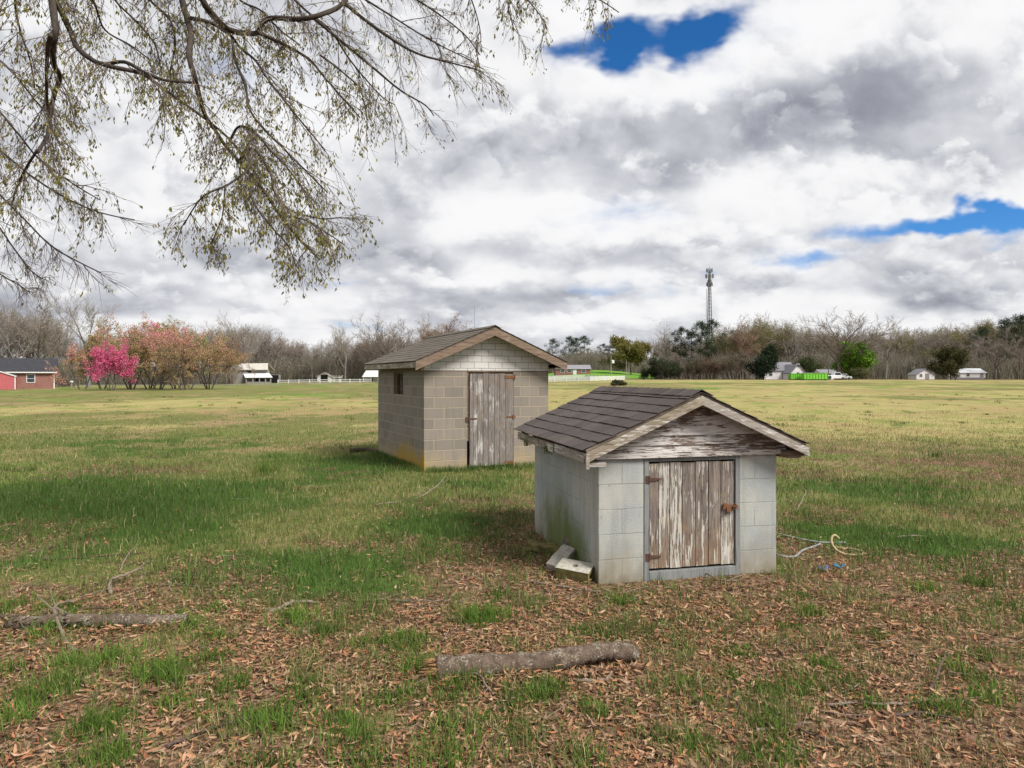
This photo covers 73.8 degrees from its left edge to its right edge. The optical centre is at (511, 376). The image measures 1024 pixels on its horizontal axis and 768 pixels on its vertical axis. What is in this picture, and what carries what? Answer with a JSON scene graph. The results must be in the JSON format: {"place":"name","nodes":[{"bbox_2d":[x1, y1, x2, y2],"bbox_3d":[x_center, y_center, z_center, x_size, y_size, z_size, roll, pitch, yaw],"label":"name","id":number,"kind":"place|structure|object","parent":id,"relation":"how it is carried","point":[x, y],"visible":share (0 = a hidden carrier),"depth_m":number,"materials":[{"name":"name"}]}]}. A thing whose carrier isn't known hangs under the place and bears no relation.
{"place":"outdoors","nodes":[
{"label":"outdoors","id":0,"kind":"place"},
{"bbox_2d":[76,370,654,384],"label":"field","id":1,"kind":"structure","parent":0,"point":[551,376],"depth_m":233.22,"materials":[{"name":"green plant"}]},
{"bbox_2d":[0,378,1023,767],"bbox_3d":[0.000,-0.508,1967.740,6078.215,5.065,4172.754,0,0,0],"label":"ground","id":2,"kind":"structure","parent":0,"point":[980,396],"depth_m":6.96,"materials":[{"name":"plant"}]},
{"bbox_2d":[0,371,16,389],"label":"garden shed","id":3,"kind":"structure","parent":2,"relation":"on","point":[8,381],"depth_m":100.47,"materials":[{"name":"red"}]},
{"bbox_2d":[0,307,38,357],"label":"bare tree","id":4,"kind":"object","parent":2,"relation":"on","point":[20,343],"visible":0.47,"depth_m":146.55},
{"bbox_2d":[0,302,53,357],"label":"bare tree","id":5,"kind":"object","parent":2,"relation":"on","point":[29,354],"visible":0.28,"depth_m":147.40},
{"bbox_2d":[0,358,57,388],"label":"brick house","id":6,"kind":"structure","parent":2,"relation":"on","point":[32,373],"depth_m":107.03,"materials":[{"name":"red"}]},
{"bbox_2d":[0,311,58,357],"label":"bare tree","id":7,"kind":"object","parent":2,"relation":"on","point":[19,336],"visible":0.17,"depth_m":148.87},
{"bbox_2d":[0,299,66,357],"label":"bare tree","id":8,"kind":"object","parent":2,"relation":"on","point":[16,351],"visible":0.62,"depth_m":134.62,"materials":[{"name":"plant"}]},
{"bbox_2d":[0,294,80,357],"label":"bare tree","id":9,"kind":"object","parent":2,"relation":"on","point":[45,338],"visible":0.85,"depth_m":125.29,"materials":[{"name":"plant"}]},
{"bbox_2d":[16,309,77,357],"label":"bare tree","id":10,"kind":"object","parent":2,"relation":"on","point":[49,335],"visible":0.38,"depth_m":146.38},
{"bbox_2d":[16,317,81,371],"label":"bare tree","id":11,"kind":"object","parent":2,"relation":"on","point":[58,344],"visible":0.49,"depth_m":145.56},
{"bbox_2d":[14,274,126,387],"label":"bare tree","id":12,"kind":"object","parent":2,"relation":"on","point":[72,314],"visible":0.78,"depth_m":115.66,"materials":[{"name":"plant"}]},
{"bbox_2d":[44,343,101,389],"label":"flowering tree","id":13,"kind":"object","parent":2,"relation":"on","point":[71,354],"visible":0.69,"depth_m":95.37,"materials":[{"name":"brown plant"}]},
{"bbox_2d":[43,545,144,560],"bbox_3d":[-3.852,1.639,6.351,0.794,0.069,0.333,0,0,0],"label":"fallen branch","id":14,"kind":"object","parent":2,"relation":"on","point":[93,555],"visible":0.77,"depth_m":6.33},
{"bbox_2d":[63,323,127,389],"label":"flowering tree","id":15,"kind":"object","parent":2,"relation":"on","point":[92,339],"visible":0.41,"depth_m":97.17,"materials":[{"name":"pink plant"}]},
{"bbox_2d":[3,610,188,635],"bbox_3d":[-2.756,1.599,4.507,1.160,0.159,0.277,0,0,-15],"label":"rotten log","id":16,"kind":"object","parent":2,"relation":"on","point":[94,618],"visible":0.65,"depth_m":4.48,"materials":[{"name":"wood"}]},
{"bbox_2d":[81,340,139,390],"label":"flowering tree","id":17,"kind":"object","parent":2,"relation":"on","point":[103,365],"visible":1,"depth_m":85.51,"materials":[{"name":"pink plant"}]},
{"bbox_2d":[107,561,146,594],"bbox_3d":[-3.109,1.597,5.456,0.145,0.138,0.538,0,0,0],"label":"fallen branch","id":18,"kind":"object","parent":2,"relation":"on","point":[110,590],"visible":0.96,"depth_m":5.40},
{"bbox_2d":[86,315,196,388],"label":"flowering tree","id":19,"kind":"object","parent":2,"relation":"on","point":[162,325],"visible":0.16,"depth_m":103.38,"materials":[{"name":"pink plant"}]},
{"bbox_2d":[92,311,193,388],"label":"flowering tree","id":20,"kind":"object","parent":2,"relation":"on","point":[133,347],"visible":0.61,"depth_m":95.19,"materials":[{"name":"pink plant"}]},
{"bbox_2d":[123,320,200,389],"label":"flowering tree","id":21,"kind":"object","parent":2,"relation":"on","point":[148,358],"visible":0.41,"depth_m":94.77,"materials":[{"name":"orange plant"}]},
{"bbox_2d":[129,325,234,388],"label":"flowering tree","id":22,"kind":"object","parent":2,"relation":"on","point":[204,340],"visible":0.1,"depth_m":102.96,"materials":[{"name":"orange plant"}]},
{"bbox_2d":[139,320,254,389],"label":"flowering tree","id":23,"kind":"object","parent":2,"relation":"on","point":[160,356],"visible":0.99,"depth_m":88.99,"materials":[{"name":"orange plant"}]},
{"bbox_2d":[175,320,256,388],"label":"flowering tree","id":24,"kind":"object","parent":2,"relation":"on","point":[212,346],"visible":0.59,"depth_m":96.48,"materials":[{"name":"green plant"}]},
{"bbox_2d":[165,708,270,748],"bbox_3d":[-1.374,1.645,3.217,0.044,0.037,0.501,0,0,43],"label":"fallen branch","id":25,"kind":"object","parent":2,"relation":"on","point":[173,742],"visible":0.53,"depth_m":3.13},
{"bbox_2d":[210,331,243,383],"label":"budding tree","id":26,"kind":"object","parent":2,"relation":"on","point":[231,348],"visible":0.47,"depth_m":163.07,"materials":[{"name":"brown plant"}]},
{"bbox_2d":[207,324,253,367],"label":"budding tree","id":27,"kind":"object","parent":2,"relation":"on","point":[227,337],"visible":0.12,"depth_m":201.84,"materials":[{"name":"brown plant"}]},
{"bbox_2d":[207,309,271,362],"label":"bare tree","id":28,"kind":"object","parent":2,"relation":"on","point":[244,337],"visible":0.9,"depth_m":181.95,"materials":[{"name":"plant"}]},
{"bbox_2d":[223,329,264,362],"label":"bare tree","id":29,"kind":"object","parent":2,"relation":"on","point":[239,342],"visible":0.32,"depth_m":191.97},
{"bbox_2d":[227,363,280,383],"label":"barn","id":30,"kind":"structure","parent":2,"relation":"on","point":[262,375],"depth_m":176.14,"materials":[{"name":"metal"}]},
{"bbox_2d":[248,328,290,362],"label":"bare tree","id":31,"kind":"object","parent":2,"relation":"on","point":[277,351],"visible":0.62,"depth_m":204.00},
{"bbox_2d":[257,330,286,362],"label":"bare tree","id":32,"kind":"object","parent":2,"relation":"on","point":[265,347],"visible":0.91,"depth_m":198.96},
{"bbox_2d":[275,342,298,374],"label":"bare tree","id":33,"kind":"object","parent":2,"relation":"on","point":[288,355],"visible":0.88,"depth_m":202.26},
{"bbox_2d":[269,599,319,612],"bbox_3d":[-1.585,1.648,4.949,0.364,0.054,0.100,0,0,-36],"label":"fallen branch","id":34,"kind":"object","parent":2,"relation":"on","point":[288,602],"visible":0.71,"depth_m":4.96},
{"bbox_2d":[0,0,618,309],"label":"oak tree","id":35,"kind":"object","parent":2,"relation":"on","point":[51,43],"visible":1,"depth_m":6.26,"materials":[{"name":"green plant"}]},
{"bbox_2d":[305,346,326,380],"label":"bare tree","id":36,"kind":"object","parent":2,"relation":"on","point":[314,358],"visible":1,"depth_m":189.54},
{"bbox_2d":[278,379,369,382],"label":"white fence","id":37,"kind":"object","parent":2,"relation":"on","point":[339,381],"visible":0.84,"depth_m":169.41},
{"bbox_2d":[321,345,338,373],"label":"bare tree","id":38,"kind":"object","parent":2,"relation":"on","point":[329,358],"visible":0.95,"depth_m":191.89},
{"bbox_2d":[314,335,352,369],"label":"bare tree","id":39,"kind":"object","parent":2,"relation":"on","point":[337,350],"visible":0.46,"depth_m":196.42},
{"bbox_2d":[322,325,356,380],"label":"bare tree","id":40,"kind":"object","parent":2,"relation":"on","point":[340,341],"visible":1,"depth_m":184.74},
{"bbox_2d":[335,332,367,369],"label":"budding tree","id":41,"kind":"object","parent":2,"relation":"on","point":[359,344],"visible":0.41,"depth_m":198.07,"materials":[{"name":"brown plant"}]},
{"bbox_2d":[351,334,382,362],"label":"bare tree","id":42,"kind":"object","parent":2,"relation":"on","point":[367,357],"visible":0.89,"depth_m":189.90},
{"bbox_2d":[362,370,377,381],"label":"carport","id":43,"kind":"object","parent":2,"relation":"on","point":[372,375],"visible":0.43,"depth_m":186.00,"materials":[{"name":"white"}]},
{"bbox_2d":[355,334,398,364],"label":"bare tree","id":44,"kind":"object","parent":2,"relation":"on","point":[381,350],"visible":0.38,"depth_m":193.63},
{"bbox_2d":[347,307,416,356],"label":"bare tree","id":45,"kind":"object","parent":2,"relation":"on","point":[381,338],"visible":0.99,"depth_m":189.33,"materials":[{"name":"plant"}]},
{"bbox_2d":[415,310,448,340],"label":"budding tree","id":46,"kind":"object","parent":2,"relation":"on","point":[422,337],"visible":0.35,"depth_m":217.41,"materials":[{"name":"brown plant"}]},
{"bbox_2d":[417,311,476,335],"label":"budding tree","id":47,"kind":"object","parent":2,"relation":"on","point":[449,329],"visible":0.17,"depth_m":204.23,"materials":[{"name":"brown plant"}]},
{"bbox_2d":[364,325,566,471],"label":"block shed","id":48,"kind":"structure","parent":2,"relation":"on","point":[470,396],"depth_m":13.34,"materials":[{"name":"grey concrete"}]},
{"bbox_2d":[396,372,402,393],"bbox_3d":[-2.309,0.130,14.420,0.100,0.470,0.730,0,0,-25],"label":"window","id":49,"kind":"structure","parent":48,"relation":"in","point":[397,373],"depth_m":14.69,"materials":[{"name":"black glass"}]},
{"bbox_2d":[466,373,515,465],"bbox_3d":[-0.414,0.832,13.330,1.055,1.803,0.064,0,0,-25],"label":"door","id":50,"kind":"structure","parent":48,"relation":"in","point":[490,419],"depth_m":13.31,"materials":[{"name":"wood"}]},
{"bbox_2d":[0,456,1023,767],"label":"fallen leaves","id":51,"kind":"object","parent":2,"relation":"on","point":[490,694],"depth_m":3.87,"materials":[{"name":"plant"}]},
{"bbox_2d":[23,337,1023,386],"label":"undergrowth","id":52,"kind":"object","parent":2,"relation":"on","point":[899,367],"visible":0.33,"depth_m":198.20,"materials":[{"name":"plant"}]},
{"bbox_2d":[418,641,638,681],"bbox_3d":[0.109,1.608,3.858,1.284,0.149,0.146,0,0,-11],"label":"fallen log","id":53,"kind":"object","parent":2,"relation":"on","point":[581,655],"visible":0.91,"depth_m":3.82,"materials":[{"name":"wood"}]},
{"bbox_2d":[525,539,558,554],"bbox_3d":[0.320,1.612,6.436,0.373,0.114,0.243,4,-5,12],"label":"broken block","id":54,"kind":"object","parent":2,"relation":"on","point":[532,545],"depth_m":6.36,"materials":[{"name":"concrete"}]},
{"bbox_2d":[546,544,574,571],"bbox_3d":[0.424,1.566,5.895,0.135,0.087,0.316,17,29,29],"label":"concrete slab","id":55,"kind":"object","parent":2,"relation":"on","point":[565,551],"depth_m":5.88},
{"bbox_2d":[553,365,590,375],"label":"brick building","id":56,"kind":"structure","parent":2,"relation":"on","point":[577,369],"depth_m":232.00,"materials":[{"name":"brown brick"}]},
{"bbox_2d":[556,558,593,583],"bbox_3d":[0.515,1.592,5.559,0.282,0.123,0.176,4,14,24],"label":"concrete block","id":57,"kind":"object","parent":2,"relation":"on","point":[575,570],"depth_m":5.51,"materials":[{"name":"concrete"}]},
{"bbox_2d":[566,337,584,355],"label":"pine tree","id":58,"kind":"object","parent":2,"relation":"on","point":[576,341],"visible":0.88,"depth_m":297.72,"materials":[{"name":"green plant"}]},
{"bbox_2d":[548,376,624,381],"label":"white fence","id":59,"kind":"object","parent":2,"relation":"on","point":[604,378],"visible":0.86,"depth_m":163.32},
{"bbox_2d":[598,334,654,374],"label":"golden tree","id":60,"kind":"object","parent":2,"relation":"on","point":[635,351],"visible":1,"depth_m":237.08,"materials":[{"name":"green plant"}]},
{"bbox_2d":[639,366,661,378],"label":"evergreen shrub","id":61,"kind":"object","parent":2,"relation":"on","point":[644,373],"visible":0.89,"depth_m":183.82,"materials":[{"name":"green plant"}]},
{"bbox_2d":[513,386,809,583],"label":"shed","id":62,"kind":"structure","parent":2,"relation":"on","point":[637,484],"depth_m":5.66,"materials":[{"name":"concrete"}]},
{"bbox_2d":[646,461,737,568],"bbox_3d":[1.484,1.134,5.633,0.826,0.867,0.077,0,0,-14],"label":"door","id":63,"kind":"structure","parent":62,"relation":"in","point":[691,504],"depth_m":5.64,"materials":[{"name":"wood"}]},
{"bbox_2d":[646,354,679,377],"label":"evergreen shrub","id":64,"kind":"object","parent":2,"relation":"on","point":[658,364],"visible":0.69,"depth_m":180.81,"materials":[{"name":"green plant"}]},
{"bbox_2d":[654,322,687,358],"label":"bare tree","id":65,"kind":"object","parent":2,"relation":"on","point":[665,345],"visible":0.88,"depth_m":193.26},
{"bbox_2d":[663,361,682,378],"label":"evergreen shrub","id":66,"kind":"object","parent":2,"relation":"on","point":[670,370],"visible":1,"depth_m":176.55,"materials":[{"name":"green plant"}]},
{"bbox_2d":[668,326,695,377],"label":"pine tree","id":67,"kind":"object","parent":2,"relation":"on","point":[679,337],"visible":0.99,"depth_m":187.79,"materials":[{"name":"green plant"}]},
{"bbox_2d":[676,330,702,361],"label":"pine tree","id":68,"kind":"object","parent":2,"relation":"on","point":[693,350],"visible":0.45,"depth_m":191.74,"materials":[{"name":"green plant"}]},
{"bbox_2d":[680,358,707,378],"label":"shrub","id":69,"kind":"object","parent":2,"relation":"on","point":[693,367],"visible":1,"depth_m":175.26,"materials":[{"name":"brown plant"}]},
{"bbox_2d":[683,320,714,378],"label":"pine tree","id":70,"kind":"object","parent":2,"relation":"on","point":[701,325],"visible":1,"depth_m":185.69,"materials":[{"name":"green plant"}]},
{"bbox_2d":[705,266,713,339],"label":"radio tower","id":71,"kind":"structure","parent":2,"relation":"on","point":[709,282],"depth_m":359.58,"materials":[{"name":"metal"}]},
{"bbox_2d":[697,355,729,379],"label":"shrub","id":72,"kind":"object","parent":2,"relation":"on","point":[712,367],"visible":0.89,"depth_m":176.50,"materials":[{"name":"brown plant"}]},
{"bbox_2d":[697,318,734,375],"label":"pine tree","id":73,"kind":"object","parent":2,"relation":"on","point":[712,350],"visible":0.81,"depth_m":189.19,"materials":[{"name":"green plant"}]},
{"bbox_2d":[704,328,739,357],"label":"budding tree","id":74,"kind":"object","parent":2,"relation":"on","point":[720,350],"visible":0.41,"depth_m":213.52,"materials":[{"name":"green plant"}]},
{"bbox_2d":[713,350,755,379],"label":"shrub","id":75,"kind":"object","parent":2,"relation":"on","point":[732,359],"visible":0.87,"depth_m":175.07,"materials":[{"name":"brown plant"}]},
{"bbox_2d":[714,314,763,361],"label":"budding tree","id":76,"kind":"object","parent":2,"relation":"on","point":[737,338],"visible":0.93,"depth_m":197.67,"materials":[{"name":"brown plant"}]},
{"bbox_2d":[743,343,780,379],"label":"evergreen tree","id":77,"kind":"object","parent":2,"relation":"on","point":[763,365],"visible":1,"depth_m":166.01,"materials":[{"name":"green plant"}]},
{"bbox_2d":[738,312,797,354],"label":"budding tree","id":78,"kind":"object","parent":2,"relation":"on","point":[759,341],"visible":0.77,"depth_m":206.30,"materials":[{"name":"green plant"}]},
{"bbox_2d":[755,362,791,378],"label":"white house","id":79,"kind":"structure","parent":2,"relation":"on","point":[778,374],"depth_m":188.00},
{"bbox_2d":[760,320,797,357],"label":"budding tree","id":80,"kind":"object","parent":2,"relation":"on","point":[784,344],"visible":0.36,"depth_m":216.17,"materials":[{"name":"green plant"}]},
{"bbox_2d":[760,312,809,360],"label":"bare tree","id":81,"kind":"object","parent":2,"relation":"on","point":[792,337],"visible":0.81,"depth_m":208.40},
{"bbox_2d":[782,364,805,378],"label":"house wing","id":82,"kind":"structure","parent":2,"relation":"on","point":[792,368],"depth_m":184.97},
{"bbox_2d":[781,332,816,359],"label":"bare tree","id":83,"kind":"object","parent":2,"relation":"on","point":[794,345],"visible":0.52,"depth_m":215.24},
{"bbox_2d":[795,353,824,372],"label":"shrub","id":84,"kind":"object","parent":2,"relation":"on","point":[810,365],"visible":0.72,"depth_m":198.32,"materials":[{"name":"green plant"}]},
{"bbox_2d":[800,373,827,379],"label":"lime container","id":85,"kind":"object","parent":2,"relation":"on","point":[814,376],"visible":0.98,"depth_m":157.03,"materials":[{"name":"metal"}]},
{"bbox_2d":[790,327,837,355],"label":"budding tree","id":86,"kind":"object","parent":2,"relation":"on","point":[812,341],"visible":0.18,"depth_m":219.20,"materials":[{"name":"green plant"}]},
{"bbox_2d":[830,534,862,555],"bbox_3d":[3.165,1.574,6.443,0.286,0.172,0.263,0,0,28],"label":"garden hose","id":87,"kind":"object","parent":2,"relation":"on","point":[832,544],"visible":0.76,"depth_m":6.43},
{"bbox_2d":[790,306,910,379],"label":"spreading tree","id":88,"kind":"object","parent":2,"relation":"on","point":[838,347],"visible":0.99,"depth_m":174.82,"materials":[{"name":"plant"}]},
{"bbox_2d":[829,339,879,379],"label":"green tree","id":89,"kind":"object","parent":2,"relation":"on","point":[853,360],"visible":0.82,"depth_m":175.53,"materials":[{"name":"green plant"}]},
{"bbox_2d":[851,367,872,379],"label":"shrub","id":90,"kind":"object","parent":2,"relation":"on","point":[862,372],"visible":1,"depth_m":169.56,"materials":[{"name":"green plant"}]},
{"bbox_2d":[826,698,954,706],"bbox_3d":[1.897,1.624,3.413,0.692,0.046,0.073,0,0,-5],"label":"fallen branch","id":91,"kind":"object","parent":2,"relation":"on","point":[874,703],"visible":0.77,"depth_m":3.39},
{"bbox_2d":[863,316,919,378],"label":"bare tree","id":92,"kind":"object","parent":2,"relation":"on","point":[887,353],"visible":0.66,"depth_m":189.57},
{"bbox_2d":[893,328,917,360],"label":"budding tree","id":93,"kind":"object","parent":2,"relation":"on","point":[903,347],"visible":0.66,"depth_m":213.83,"materials":[{"name":"brown plant"}]},
{"bbox_2d":[907,369,935,379],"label":"white shed","id":94,"kind":"structure","parent":2,"relation":"on","point":[921,374],"depth_m":190.08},
{"bbox_2d":[882,710,972,723],"bbox_3d":[1.950,1.609,3.221,0.352,0.060,0.157,0,0,0],"label":"fallen branch","id":95,"kind":"object","parent":2,"relation":"on","point":[915,712],"visible":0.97,"depth_m":3.27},
{"bbox_2d":[916,342,939,368],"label":"budding tree","id":96,"kind":"object","parent":2,"relation":"on","point":[923,352],"visible":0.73,"depth_m":199.19,"materials":[{"name":"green plant"}]},
{"bbox_2d":[910,327,959,357],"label":"bare tree","id":97,"kind":"object","parent":2,"relation":"on","point":[936,342],"visible":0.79,"depth_m":209.71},
{"bbox_2d":[928,651,949,694],"bbox_3d":[2.306,1.592,3.688,0.021,0.094,0.463,0,0,43],"label":"fallen branch","id":98,"kind":"object","parent":2,"relation":"on","point":[938,672],"visible":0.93,"depth_m":3.66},
{"bbox_2d":[924,343,975,379],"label":"olive tree","id":99,"kind":"object","parent":2,"relation":"on","point":[945,364],"visible":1,"depth_m":170.68,"materials":[{"name":"green plant"}]},
{"bbox_2d":[949,368,986,379],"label":"house","id":100,"kind":"structure","parent":2,"relation":"on","point":[973,374],"depth_m":186.00,"materials":[{"name":"white"}]},
{"bbox_2d":[944,319,1007,358],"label":"budding tree","id":101,"kind":"object","parent":2,"relation":"on","point":[956,336],"visible":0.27,"depth_m":222.46,"materials":[{"name":"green plant"}]},
{"bbox_2d":[948,318,1003,356],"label":"budding tree","id":102,"kind":"object","parent":2,"relation":"on","point":[958,335],"visible":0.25,"depth_m":223.54,"materials":[{"name":"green plant"}]},
{"bbox_2d":[964,325,1002,364],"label":"pine tree","id":103,"kind":"object","parent":2,"relation":"on","point":[981,331],"visible":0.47,"depth_m":214.80,"materials":[{"name":"green plant"}]},
{"bbox_2d":[961,329,1023,379],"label":"bare tree","id":104,"kind":"object","parent":2,"relation":"on","point":[992,351],"visible":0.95,"depth_m":183.66,"materials":[{"name":"plant"}]},
{"bbox_2d":[966,327,1022,362],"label":"bare tree","id":105,"kind":"object","parent":2,"relation":"on","point":[969,339],"visible":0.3,"depth_m":212.63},
{"bbox_2d":[981,316,1023,378],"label":"pine tree","id":106,"kind":"object","parent":2,"relation":"on","point":[1006,322],"visible":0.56,"depth_m":204.67,"materials":[{"name":"green plant"}]},
{"bbox_2d":[992,338,1023,379],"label":"bare tree","id":107,"kind":"object","parent":2,"relation":"on","point":[1015,355],"visible":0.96,"depth_m":180.18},
{"bbox_2d":[999,312,1023,378],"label":"pine tree","id":108,"kind":"object","parent":2,"relation":"on","point":[1020,319],"visible":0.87,"depth_m":199.94,"materials":[{"name":"green plant"}]},
{"bbox_2d":[0,394,1023,503],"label":"field grass","id":109,"kind":"structure","parent":0,"point":[457,483],"depth_m":22.33,"materials":[{"name":"green plant"}]},
{"bbox_2d":[0,478,1023,767],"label":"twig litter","id":110,"kind":"object","parent":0,"point":[568,598],"visible":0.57,"depth_m":4.64,"materials":[{"name":"wood"}]},
{"bbox_2d":[0,0,1023,368],"label":"sky","id":111,"kind":"structure","parent":0,"point":[818,156],"materials":[{"name":"white"}]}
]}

